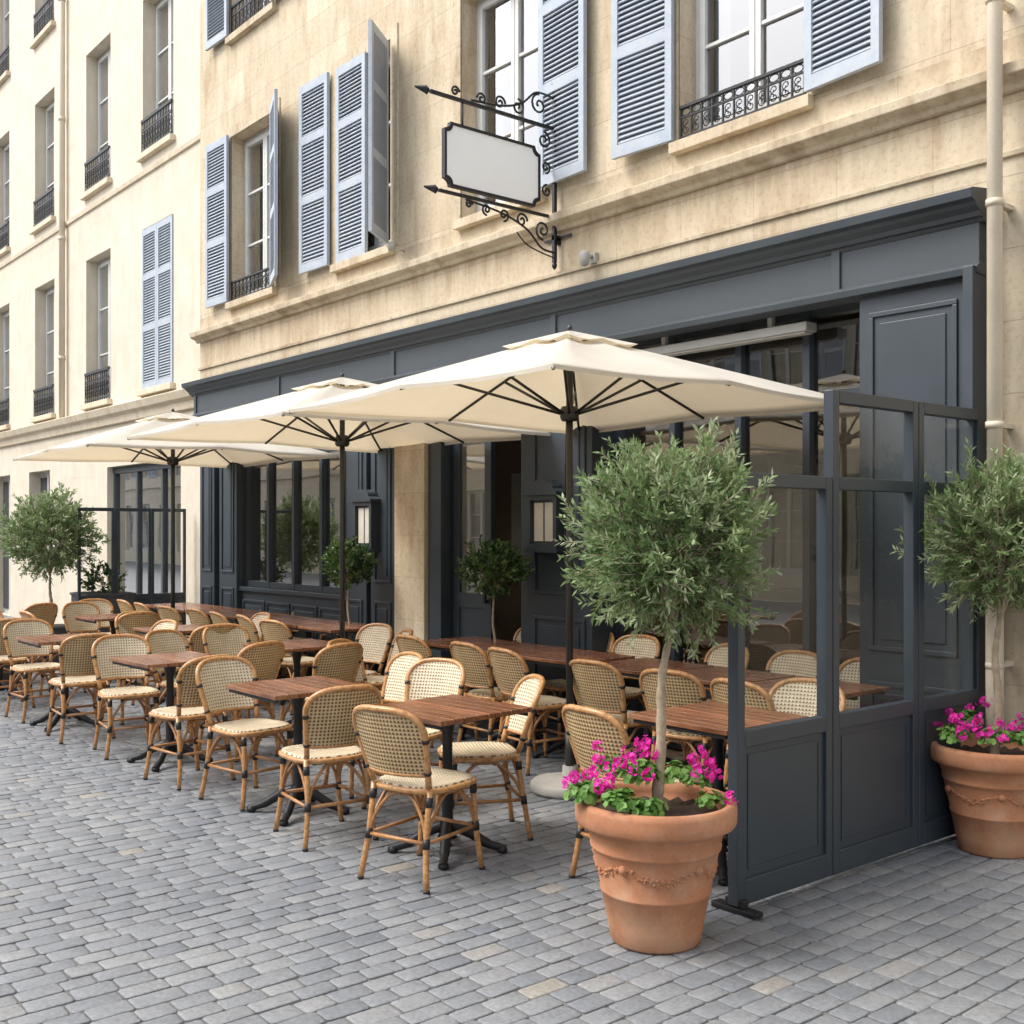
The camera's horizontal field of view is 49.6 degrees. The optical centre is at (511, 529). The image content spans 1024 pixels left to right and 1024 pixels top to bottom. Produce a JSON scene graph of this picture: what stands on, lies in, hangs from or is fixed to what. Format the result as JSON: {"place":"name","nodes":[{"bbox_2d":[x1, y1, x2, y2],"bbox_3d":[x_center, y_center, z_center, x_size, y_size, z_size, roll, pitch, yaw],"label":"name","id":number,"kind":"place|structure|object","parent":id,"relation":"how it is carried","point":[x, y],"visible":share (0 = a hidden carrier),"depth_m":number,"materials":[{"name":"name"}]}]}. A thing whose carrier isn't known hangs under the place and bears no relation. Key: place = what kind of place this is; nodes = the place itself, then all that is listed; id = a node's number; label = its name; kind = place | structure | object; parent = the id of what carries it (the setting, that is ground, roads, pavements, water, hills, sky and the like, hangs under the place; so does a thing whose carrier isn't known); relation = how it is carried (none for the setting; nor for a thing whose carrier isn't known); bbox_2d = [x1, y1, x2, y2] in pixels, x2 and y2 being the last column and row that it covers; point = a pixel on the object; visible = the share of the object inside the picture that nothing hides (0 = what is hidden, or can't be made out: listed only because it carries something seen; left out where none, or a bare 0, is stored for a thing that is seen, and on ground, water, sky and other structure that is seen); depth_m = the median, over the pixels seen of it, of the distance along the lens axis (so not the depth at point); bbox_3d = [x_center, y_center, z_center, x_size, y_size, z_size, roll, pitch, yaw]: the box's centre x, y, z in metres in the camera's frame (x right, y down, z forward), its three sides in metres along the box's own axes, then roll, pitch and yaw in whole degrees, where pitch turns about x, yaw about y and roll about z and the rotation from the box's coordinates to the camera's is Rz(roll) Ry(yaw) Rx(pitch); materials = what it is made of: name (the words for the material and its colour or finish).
{"place":"outdoors","nodes":[
{"label":"outdoors","id":0,"kind":"place"},
{"bbox_2d":[0,613,1023,1023],"bbox_3d":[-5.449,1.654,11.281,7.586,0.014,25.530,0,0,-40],"label":"cobbled pavement","id":1,"kind":"structure","parent":0,"point":[138,809],"depth_m":4.70,"materials":[{"name":"stone"}]},
{"bbox_2d":[0,618,35,707],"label":"bistro chair","id":2,"kind":"object","parent":1,"relation":"on","point":[4,659],"visible":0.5,"depth_m":10.23,"materials":[{"name":"wicker"}]},
{"bbox_2d":[3,618,70,722],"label":"bistro chair","id":3,"kind":"object","parent":1,"relation":"on","point":[12,631],"visible":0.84,"depth_m":9.85,"materials":[{"name":"wicker"}]},
{"bbox_2d":[21,602,57,677],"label":"bistro chair","id":4,"kind":"object","parent":1,"relation":"on","point":[48,612],"visible":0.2,"depth_m":12.22,"materials":[{"name":"wicker"}]},
{"bbox_2d":[30,624,73,662],"bbox_3d":[-5.772,1.422,13.849,0.480,0.456,0.480,0,0,-40],"label":"planter box","id":5,"kind":"object","parent":1,"relation":"on","point":[59,628],"visible":0.22,"depth_m":13.69,"materials":[{"name":"metal"}]},
{"bbox_2d":[0,481,110,602],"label":"olive tree","id":6,"kind":"object","parent":5,"relation":"in","point":[46,518],"visible":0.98,"depth_m":13.64,"materials":[{"name":"green plant"}]},
{"bbox_2d":[19,610,86,694],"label":"bistro chair","id":7,"kind":"object","parent":1,"relation":"on","point":[26,614],"visible":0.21,"depth_m":11.03,"materials":[{"name":"wicker"}]},
{"bbox_2d":[16,633,94,731],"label":"bistro table","id":8,"kind":"object","parent":1,"relation":"on","point":[39,641],"visible":0.52,"depth_m":9.30,"materials":[{"name":"brown wood"}]},
{"bbox_2d":[46,633,115,743],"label":"bistro chair","id":9,"kind":"object","parent":1,"relation":"on","point":[77,670],"visible":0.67,"depth_m":8.60,"materials":[{"name":"wicker"}]},
{"bbox_2d":[62,601,116,680],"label":"bistro chair","id":10,"kind":"object","parent":1,"relation":"on","point":[70,610],"visible":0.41,"depth_m":12.35,"materials":[{"name":"wicker"}]},
{"bbox_2d":[80,598,113,634],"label":"bistro chair","id":11,"kind":"object","parent":1,"relation":"on","point":[105,606],"visible":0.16,"depth_m":12.96,"materials":[{"name":"wicker"}]},
{"bbox_2d":[0,0,199,637],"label":"pale building","id":12,"kind":"structure","parent":1,"relation":"on","point":[99,211],"depth_m":17.58,"materials":[{"name":"white paint"}]},
{"bbox_2d":[4,311,8,424],"bbox_3d":[-9.616,-3.174,21.895,0.545,2.320,1.100,0,0,-40],"label":"window","id":13,"kind":"structure","parent":12,"relation":"in","point":[6,315],"depth_m":22.06,"materials":[{"name":"grey glass"}]},
{"bbox_2d":[4,143,8,245],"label":"window","id":14,"kind":"structure","parent":12,"relation":"in","point":[6,149],"depth_m":22.06,"materials":[{"name":"white paint"}]},
{"bbox_2d":[3,476,9,613],"bbox_3d":[-9.810,0.300,21.734,0.090,2.700,1.200,0,0,-40],"label":"ground floor window","id":15,"kind":"structure","parent":12,"relation":"in","point":[6,480],"depth_m":21.93,"materials":[{"name":"glass"}]},
{"bbox_2d":[46,287,53,413],"bbox_3d":[-7.895,-3.174,19.815,0.545,2.320,1.100,0,0,-40],"label":"window","id":16,"kind":"structure","parent":12,"relation":"in","point":[50,292],"depth_m":19.93,"materials":[{"name":"grey glass"}]},
{"bbox_2d":[46,101,53,216],"bbox_3d":[-7.895,-6.524,19.815,0.545,2.240,1.100,0,0,-40],"label":"window","id":17,"kind":"structure","parent":12,"relation":"in","point":[50,109],"depth_m":19.93,"materials":[{"name":"white paint"}]},
{"bbox_2d":[98,257,110,399],"bbox_3d":[-6.174,-3.174,17.735,0.545,2.320,1.100,0,0,-40],"label":"window","id":18,"kind":"structure","parent":12,"relation":"in","point":[104,267],"depth_m":17.82,"materials":[{"name":"white paint"}]},
{"bbox_2d":[98,48,110,180],"bbox_3d":[-6.174,-6.524,17.735,0.545,2.240,1.100,0,0,-40],"label":"window","id":19,"kind":"structure","parent":12,"relation":"in","point":[104,62],"depth_m":17.82,"materials":[{"name":"white paint"}]},
{"bbox_2d":[113,463,180,593],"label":"shop window","id":20,"kind":"structure","parent":12,"relation":"in","point":[148,485],"depth_m":16.31,"materials":[{"name":"clear glass"}]},
{"bbox_2d":[156,0,172,140],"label":"window","id":21,"kind":"structure","parent":12,"relation":"in","point":[164,9],"depth_m":15.94,"materials":[{"name":"white paint"}]},
{"bbox_2d":[70,591,135,632],"bbox_3d":[-5.231,1.222,14.167,0.630,0.856,0.630,0,0,-40],"label":"planter box","id":22,"kind":"object","parent":1,"relation":"on","point":[129,597],"visible":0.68,"depth_m":13.98,"materials":[{"name":"metal"}]},
{"bbox_2d":[81,560,127,592],"bbox_3d":[-5.248,0.635,14.180,0.618,0.556,0.628,0,0,-26],"label":"laurel shrub","id":23,"kind":"object","parent":22,"relation":"in","point":[90,581],"visible":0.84,"depth_m":14.12,"materials":[{"name":"green plant"}]},
{"bbox_2d":[74,614,140,689],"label":"bistro table","id":24,"kind":"object","parent":1,"relation":"on","point":[110,618],"visible":0.27,"depth_m":11.59,"materials":[{"name":"brown wood"}]},
{"bbox_2d":[91,634,160,759],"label":"bistro chair","id":25,"kind":"object","parent":1,"relation":"on","point":[104,649],"visible":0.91,"depth_m":8.37,"materials":[{"name":"wicker"}]},
{"bbox_2d":[77,507,185,632],"bbox_3d":[-4.841,0.684,14.165,1.397,1.928,0.240,0,0,-40],"label":"windbreak screen","id":26,"kind":"object","parent":1,"relation":"on","point":[151,597],"visible":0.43,"depth_m":14.28,"materials":[{"name":"black metal"}]},
{"bbox_2d":[117,611,160,687],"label":"bistro chair","id":27,"kind":"object","parent":1,"relation":"on","point":[128,622],"visible":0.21,"depth_m":10.88,"materials":[{"name":"wicker"}]},
{"bbox_2d":[102,619,177,724],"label":"bistro chair","id":28,"kind":"object","parent":1,"relation":"on","point":[166,624],"visible":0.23,"depth_m":9.73,"materials":[{"name":"wicker"}]},
{"bbox_2d":[114,611,165,704],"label":"bistro chair","id":29,"kind":"object","parent":1,"relation":"on","point":[119,629],"visible":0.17,"depth_m":10.79,"materials":[{"name":"wicker"}]},
{"bbox_2d":[110,651,212,771],"bbox_3d":[-2.425,1.278,7.857,0.616,0.745,0.620,0,0,-42],"label":"bistro table","id":30,"kind":"object","parent":1,"relation":"on","point":[170,662],"visible":0.75,"depth_m":7.83,"materials":[{"name":"brown wood"}]},
{"bbox_2d":[133,624,203,707],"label":"bistro table","id":31,"kind":"object","parent":1,"relation":"on","point":[188,629],"visible":0.17,"depth_m":10.19,"materials":[{"name":"brown wood"}]},
{"bbox_2d":[157,605,188,642],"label":"bistro chair","id":32,"kind":"object","parent":1,"relation":"on","point":[166,612],"visible":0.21,"depth_m":11.70,"materials":[{"name":"wicker"}]},
{"bbox_2d":[13,408,338,686],"bbox_3d":[-3.619,0.173,11.827,2.582,2.946,2.582,0,0,-38],"label":"patio umbrella","id":33,"kind":"object","parent":1,"relation":"on","point":[115,445],"visible":0.66,"depth_m":11.81,"materials":[{"name":"fabric"}]},
{"bbox_2d":[145,629,222,745],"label":"bistro chair","id":34,"kind":"object","parent":1,"relation":"on","point":[165,640],"visible":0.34,"depth_m":8.89,"materials":[{"name":"wicker"}]},
{"bbox_2d":[143,654,235,789],"bbox_3d":[-2.095,1.226,7.283,0.579,0.854,0.442,0,0,44],"label":"bistro chair","id":35,"kind":"object","parent":1,"relation":"on","point":[188,707],"visible":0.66,"depth_m":7.14,"materials":[{"name":"wicker"}]},
{"bbox_2d":[187,608,210,624],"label":"bistro chair","id":36,"kind":"object","parent":1,"relation":"on","point":[198,616],"visible":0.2,"depth_m":11.30,"materials":[{"name":"wicker"}]},
{"bbox_2d":[174,624,235,705],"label":"bistro chair","id":37,"kind":"object","parent":1,"relation":"on","point":[195,642],"visible":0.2,"depth_m":9.40,"materials":[{"name":"wicker"}]},
{"bbox_2d":[202,623,269,727],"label":"bistro chair","id":38,"kind":"object","parent":1,"relation":"on","point":[232,641],"visible":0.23,"depth_m":9.46,"materials":[{"name":"wicker"}]},
{"bbox_2d":[198,640,284,761],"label":"bistro chair","id":39,"kind":"object","parent":1,"relation":"on","point":[265,658],"visible":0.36,"depth_m":8.02,"materials":[{"name":"wicker"}]},
{"bbox_2d":[195,656,292,811],"bbox_3d":[-1.651,1.226,6.827,0.579,0.854,0.442,0,0,43],"label":"bistro chair","id":40,"kind":"object","parent":1,"relation":"on","point":[214,676],"visible":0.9,"depth_m":6.86,"materials":[{"name":"wicker"}]},
{"bbox_2d":[236,614,292,677],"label":"bistro chair","id":41,"kind":"object","parent":1,"relation":"on","point":[247,623],"visible":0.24,"depth_m":10.43,"materials":[{"name":"wicker"}]},
{"bbox_2d":[243,639,328,743],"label":"bistro table","id":42,"kind":"object","parent":1,"relation":"on","point":[296,648],"visible":0.22,"depth_m":8.78,"materials":[{"name":"brown wood"}]},
{"bbox_2d":[259,619,314,714],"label":"bistro chair","id":43,"kind":"object","parent":1,"relation":"on","point":[272,630],"visible":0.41,"depth_m":9.96,"materials":[{"name":"wicker"}]},
{"bbox_2d":[226,675,357,825],"bbox_3d":[-1.250,1.278,6.468,0.616,0.745,0.620,0,0,-40],"label":"bistro table","id":44,"kind":"object","parent":1,"relation":"on","point":[297,690],"visible":0.73,"depth_m":6.44,"materials":[{"name":"brown wood"}]},
{"bbox_2d":[280,618,347,676],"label":"bistro table","id":45,"kind":"object","parent":1,"relation":"on","point":[293,624],"visible":0.21,"depth_m":10.90,"materials":[{"name":"brown wood"}]},
{"bbox_2d":[274,642,362,756],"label":"bistro chair","id":46,"kind":"object","parent":1,"relation":"on","point":[342,661],"visible":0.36,"depth_m":7.87,"materials":[{"name":"wicker"}]},
{"bbox_2d":[273,684,381,850],"bbox_3d":[-0.984,1.226,5.944,0.442,0.854,0.579,0,0,-32],"label":"bistro chair","id":47,"kind":"object","parent":1,"relation":"on","point":[330,738],"visible":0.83,"depth_m":5.77,"materials":[{"name":"wicker"}]},
{"bbox_2d":[298,622,366,638],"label":"bistro table","id":48,"kind":"object","parent":1,"relation":"on","point":[331,629],"visible":0.3,"depth_m":10.29,"materials":[{"name":"brown wood"}]},
{"bbox_2d":[127,373,549,638],"bbox_3d":[-1.401,0.173,9.146,2.582,2.946,2.582,0,0,-41],"label":"patio umbrella","id":49,"kind":"object","parent":1,"relation":"on","point":[272,420],"visible":0.68,"depth_m":9.43,"materials":[{"name":"fabric"}]},
{"bbox_2d":[327,638,392,703],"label":"bistro chair","id":50,"kind":"object","parent":1,"relation":"on","point":[361,676],"visible":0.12,"depth_m":8.21,"materials":[{"name":"wicker"}]},
{"bbox_2d":[323,651,423,798],"bbox_3d":[-0.867,1.226,7.125,0.579,0.854,0.442,0,0,-34],"label":"bistro chair","id":51,"kind":"object","parent":1,"relation":"on","point":[400,664],"visible":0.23,"depth_m":7.31,"materials":[{"name":"wicker"}]},
{"bbox_2d":[355,623,392,690],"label":"bistro chair","id":52,"kind":"object","parent":1,"relation":"on","point":[374,640],"visible":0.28,"depth_m":9.48,"materials":[{"name":"wicker"}]},
{"bbox_2d":[359,628,412,690],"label":"bistro chair","id":53,"kind":"object","parent":1,"relation":"on","point":[376,681],"visible":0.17,"depth_m":9.01,"materials":[{"name":"wicker"}]},
{"bbox_2d":[361,657,465,814],"bbox_3d":[-0.571,1.226,6.698,0.442,0.854,0.579,0,0,31],"label":"bistro chair","id":54,"kind":"object","parent":1,"relation":"on","point":[430,677],"visible":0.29,"depth_m":6.90,"materials":[{"name":"wicker"}]},
{"bbox_2d":[352,704,484,893],"bbox_3d":[-0.460,1.226,5.277,0.442,0.854,0.579,0,0,34],"label":"bistro chair","id":55,"kind":"object","parent":1,"relation":"on","point":[394,744],"visible":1,"depth_m":5.13,"materials":[{"name":"wicker"}]},
{"bbox_2d":[396,634,478,747],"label":"bistro chair","id":56,"kind":"object","parent":1,"relation":"on","point":[404,642],"visible":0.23,"depth_m":8.43,"materials":[{"name":"wicker"}]},
{"bbox_2d":[378,694,532,869],"bbox_3d":[-0.331,1.278,5.671,0.616,0.745,0.620,0,0,-44],"label":"bistro table","id":57,"kind":"object","parent":1,"relation":"on","point":[444,714],"visible":0.82,"depth_m":5.64,"materials":[{"name":"brown wood"}]},
{"bbox_2d":[423,636,519,739],"bbox_3d":[-0.371,1.278,8.998,0.616,0.745,0.620,0,0,-40],"label":"bistro table","id":58,"kind":"object","parent":1,"relation":"on","point":[440,644],"visible":0.29,"depth_m":8.91,"materials":[{"name":"brown wood"}]},
{"bbox_2d":[465,682,512,737],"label":"bistro chair","id":59,"kind":"object","parent":1,"relation":"on","point":[469,731],"visible":0.05,"depth_m":8.80,"materials":[{"name":"brown wicker"}]},
{"bbox_2d":[455,534,534,681],"bbox_3d":[-0.165,0.656,8.960,0.625,1.252,0.603,0,0,-40],"label":"laurel shrub","id":60,"kind":"object","parent":59,"relation":"in","point":[503,557],"visible":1,"depth_m":8.88,"materials":[{"name":"green plant"}]},
{"bbox_2d":[434,674,544,845],"bbox_3d":[-0.112,1.226,6.044,0.579,0.854,0.442,0,0,-14],"label":"bistro chair","id":61,"kind":"object","parent":1,"relation":"on","point":[527,690],"visible":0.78,"depth_m":6.01,"materials":[{"name":"wicker"}]},
{"bbox_2d":[449,641,537,751],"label":"bistro chair","id":62,"kind":"object","parent":1,"relation":"on","point":[473,659],"visible":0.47,"depth_m":7.93,"materials":[{"name":"wicker"}]},
{"bbox_2d":[478,642,565,748],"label":"bistro table","id":63,"kind":"object","parent":1,"relation":"on","point":[521,648],"visible":0.33,"depth_m":8.47,"materials":[{"name":"brown wood"}]},
{"bbox_2d":[487,647,576,775],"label":"bistro chair","id":64,"kind":"object","parent":1,"relation":"on","point":[510,669],"visible":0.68,"depth_m":7.57,"materials":[{"name":"wicker"}]},
{"bbox_2d":[288,325,859,799],"bbox_3d":[0.364,0.173,7.011,2.582,2.946,2.582,0,0,-40],"label":"patio umbrella","id":65,"kind":"object","parent":1,"relation":"on","point":[568,381],"visible":0.92,"depth_m":7.14,"materials":[{"name":"fabric"}]},
{"bbox_2d":[534,632,614,748],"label":"bistro chair","id":66,"kind":"object","parent":1,"relation":"on","point":[559,685],"visible":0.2,"depth_m":8.57,"materials":[{"name":"wicker"}]},
{"bbox_2d":[519,649,634,764],"bbox_3d":[0.451,1.278,8.005,0.616,0.745,0.620,0,0,-40],"label":"bistro table","id":67,"kind":"object","parent":1,"relation":"on","point":[555,658],"visible":0.32,"depth_m":7.98,"materials":[{"name":"brown wood"}]},
{"bbox_2d":[181,0,1023,762],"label":"stone building","id":68,"kind":"structure","parent":1,"relation":"on","point":[847,176],"depth_m":8.85,"materials":[{"name":"stone"}]},
{"bbox_2d":[245,126,269,294],"bbox_3d":[-2.738,-3.784,13.393,0.545,2.020,1.130,0,0,-40],"label":"window","id":69,"kind":"structure","parent":68,"relation":"in","point":[257,148],"depth_m":13.44,"materials":[{"name":"white paint"}]},
{"bbox_2d":[349,489,380,552],"bbox_3d":[-1.457,-0.091,10.994,0.130,0.623,0.390,0,0,-40],"label":"menu box","id":70,"kind":"object","parent":68,"relation":"attached to","point":[365,516],"visible":0.88,"depth_m":10.93,"materials":[{"name":"grey metal"}]},
{"bbox_2d":[368,55,389,251],"bbox_3d":[-1.173,-3.784,11.502,0.545,2.020,1.020,0,0,-40],"label":"window","id":71,"kind":"structure","parent":68,"relation":"in","point":[373,242],"depth_m":11.74,"materials":[{"name":"white paint"}]},
{"bbox_2d":[415,74,571,269],"bbox_3d":[-0.163,-2.880,8.496,1.420,1.580,0.320,0,0,-40],"label":"hanging sign","id":72,"kind":"object","parent":68,"relation":"attached to","point":[484,163],"visible":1,"depth_m":8.53,"materials":[{"name":"white metal"}]},
{"bbox_2d":[477,0,537,211],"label":"window","id":73,"kind":"structure","parent":68,"relation":"in","point":[507,30],"depth_m":10.07,"materials":[{"name":"white glass"}]},
{"bbox_2d":[522,480,564,552],"bbox_3d":[0.264,-0.112,8.914,0.130,0.583,0.410,0,0,-40],"label":"menu box","id":74,"kind":"object","parent":68,"relation":"attached to","point":[545,527],"visible":0.96,"depth_m":8.88,"materials":[{"name":"black metal"}]},
{"bbox_2d":[641,317,816,356],"bbox_3d":[1.434,-1.354,7.805,0.120,0.152,1.600,0,0,-40],"label":"awning heater","id":75,"kind":"object","parent":68,"relation":"attached to","point":[771,332],"visible":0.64,"depth_m":7.59,"materials":[{"name":"grey metal"}]},
{"bbox_2d":[696,0,803,130],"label":"window","id":76,"kind":"structure","parent":68,"relation":"in","point":[738,41],"depth_m":8.06,"materials":[{"name":"white paint"}]},
{"bbox_2d":[569,659,653,772],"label":"bistro chair","id":77,"kind":"object","parent":1,"relation":"on","point":[599,685],"visible":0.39,"depth_m":6.85,"materials":[{"name":"wicker"}]},
{"bbox_2d":[562,704,681,878],"bbox_3d":[0.536,1.226,5.199,0.579,0.854,0.442,0,0,-36],"label":"bistro chair","id":78,"kind":"object","parent":1,"relation":"on","point":[585,727],"visible":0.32,"depth_m":5.04,"materials":[{"name":"wicker"}]},
{"bbox_2d":[611,634,660,728],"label":"bistro chair","id":79,"kind":"object","parent":1,"relation":"on","point":[648,646],"visible":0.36,"depth_m":8.44,"materials":[{"name":"wicker"}]},
{"bbox_2d":[575,781,736,954],"bbox_3d":[0.579,1.365,4.477,0.650,0.570,0.650,0,0,-40],"label":"terracotta pot","id":80,"kind":"object","parent":1,"relation":"on","point":[657,874],"visible":0.97,"depth_m":4.28,"materials":[{"name":"ceramic"}]},
{"bbox_2d":[561,735,737,815],"bbox_3d":[0.549,0.969,4.456,0.635,0.280,0.596,0,0,-40],"label":"geranium plant","id":81,"kind":"object","parent":80,"relation":"in","point":[586,791],"visible":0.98,"depth_m":4.39,"materials":[{"name":"pink plant"}]},
{"bbox_2d":[605,657,713,768],"bbox_3d":[0.917,1.278,7.442,0.616,0.745,0.620,0,0,-40],"label":"bistro table","id":82,"kind":"object","parent":1,"relation":"on","point":[635,668],"visible":0.2,"depth_m":7.41,"materials":[{"name":"brown wood"}]},
{"bbox_2d":[639,668,726,786],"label":"bistro chair","id":83,"kind":"object","parent":1,"relation":"on","point":[682,688],"visible":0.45,"depth_m":6.41,"materials":[{"name":"wicker"}]},
{"bbox_2d":[666,643,749,765],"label":"bistro chair","id":84,"kind":"object","parent":1,"relation":"on","point":[716,656],"visible":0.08,"depth_m":7.86,"materials":[{"name":"wicker"}]},
{"bbox_2d":[629,701,808,885],"bbox_3d":[1.010,1.278,5.430,0.616,0.745,0.620,0,0,-40],"label":"bistro table","id":85,"kind":"object","parent":1,"relation":"on","point":[709,718],"visible":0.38,"depth_m":5.38,"materials":[{"name":"brown wood"}]},
{"bbox_2d":[681,666,794,791],"bbox_3d":[1.331,1.278,6.941,0.616,0.745,0.620,0,0,-40],"label":"bistro table","id":86,"kind":"object","parent":1,"relation":"on","point":[706,676],"visible":0.13,"depth_m":6.91,"materials":[{"name":"brown wood"}]},
{"bbox_2d":[710,677,775,791],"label":"bistro chair","id":87,"kind":"object","parent":1,"relation":"on","point":[757,696],"visible":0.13,"depth_m":5.91,"materials":[{"name":"wicker"}]},
{"bbox_2d":[765,650,816,677],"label":"bistro chair","id":88,"kind":"object","parent":1,"relation":"on","point":[798,662],"visible":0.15,"depth_m":7.38,"materials":[{"name":"wicker"}]},
{"bbox_2d":[768,678,845,716],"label":"bistro chair","id":89,"kind":"object","parent":1,"relation":"on","point":[798,696],"visible":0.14,"depth_m":5.99,"materials":[{"name":"wicker"}]},
{"bbox_2d":[753,676,888,699],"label":"bistro table","id":90,"kind":"object","parent":1,"relation":"on","point":[852,691],"visible":0.16,"depth_m":6.37,"materials":[{"name":"brown wood"}]},
{"bbox_2d":[711,389,982,919],"bbox_3d":[1.760,0.494,5.440,2.107,2.308,0.240,0,0,-40],"label":"windbreak screen","id":91,"kind":"object","parent":1,"relation":"on","point":[829,789],"visible":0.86,"depth_m":5.22,"materials":[{"name":"grey metal"}]},
{"bbox_2d":[839,657,859,709],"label":"bistro chair","id":92,"kind":"object","parent":1,"relation":"on","point":[849,670],"visible":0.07,"depth_m":7.00,"materials":[{"name":"wicker"}]},
{"bbox_2d":[930,733,1023,858],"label":"terracotta pot","id":93,"kind":"object","parent":1,"relation":"on","point":[984,789],"visible":0.98,"depth_m":5.54,"materials":[{"name":"ceramic"}]},
{"bbox_2d":[889,437,1023,753],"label":"olive tree","id":94,"kind":"object","parent":93,"relation":"in","point":[978,505],"visible":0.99,"depth_m":5.60,"materials":[{"name":"green plant"}]},
{"bbox_2d":[933,696,1023,745],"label":"geranium plant","id":95,"kind":"object","parent":93,"relation":"in","point":[965,718],"visible":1,"depth_m":5.59,"materials":[{"name":"pink plant"}]},
{"bbox_2d":[553,416,782,811],"bbox_3d":[0.629,0.361,4.474,0.924,1.642,0.954,0,0,-2],"label":"olive tree","id":96,"kind":"object","parent":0,"point":[692,500],"visible":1,"depth_m":4.33,"materials":[{"name":"green plant"}]},
{"bbox_3d":[-1.581,1.437,10.697,0.370,0.426,0.370,0,0,-40],"label":"planter box","id":97,"kind":"object","parent":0,"visible":0},
{"bbox_2d":[319,535,377,639],"bbox_3d":[-1.575,0.663,10.685,0.541,1.236,0.558,0,0,-40],"label":"laurel shrub","id":98,"kind":"object","parent":97,"relation":"in","point":[330,558],"visible":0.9,"depth_m":10.64,"materials":[{"name":"green plant"}]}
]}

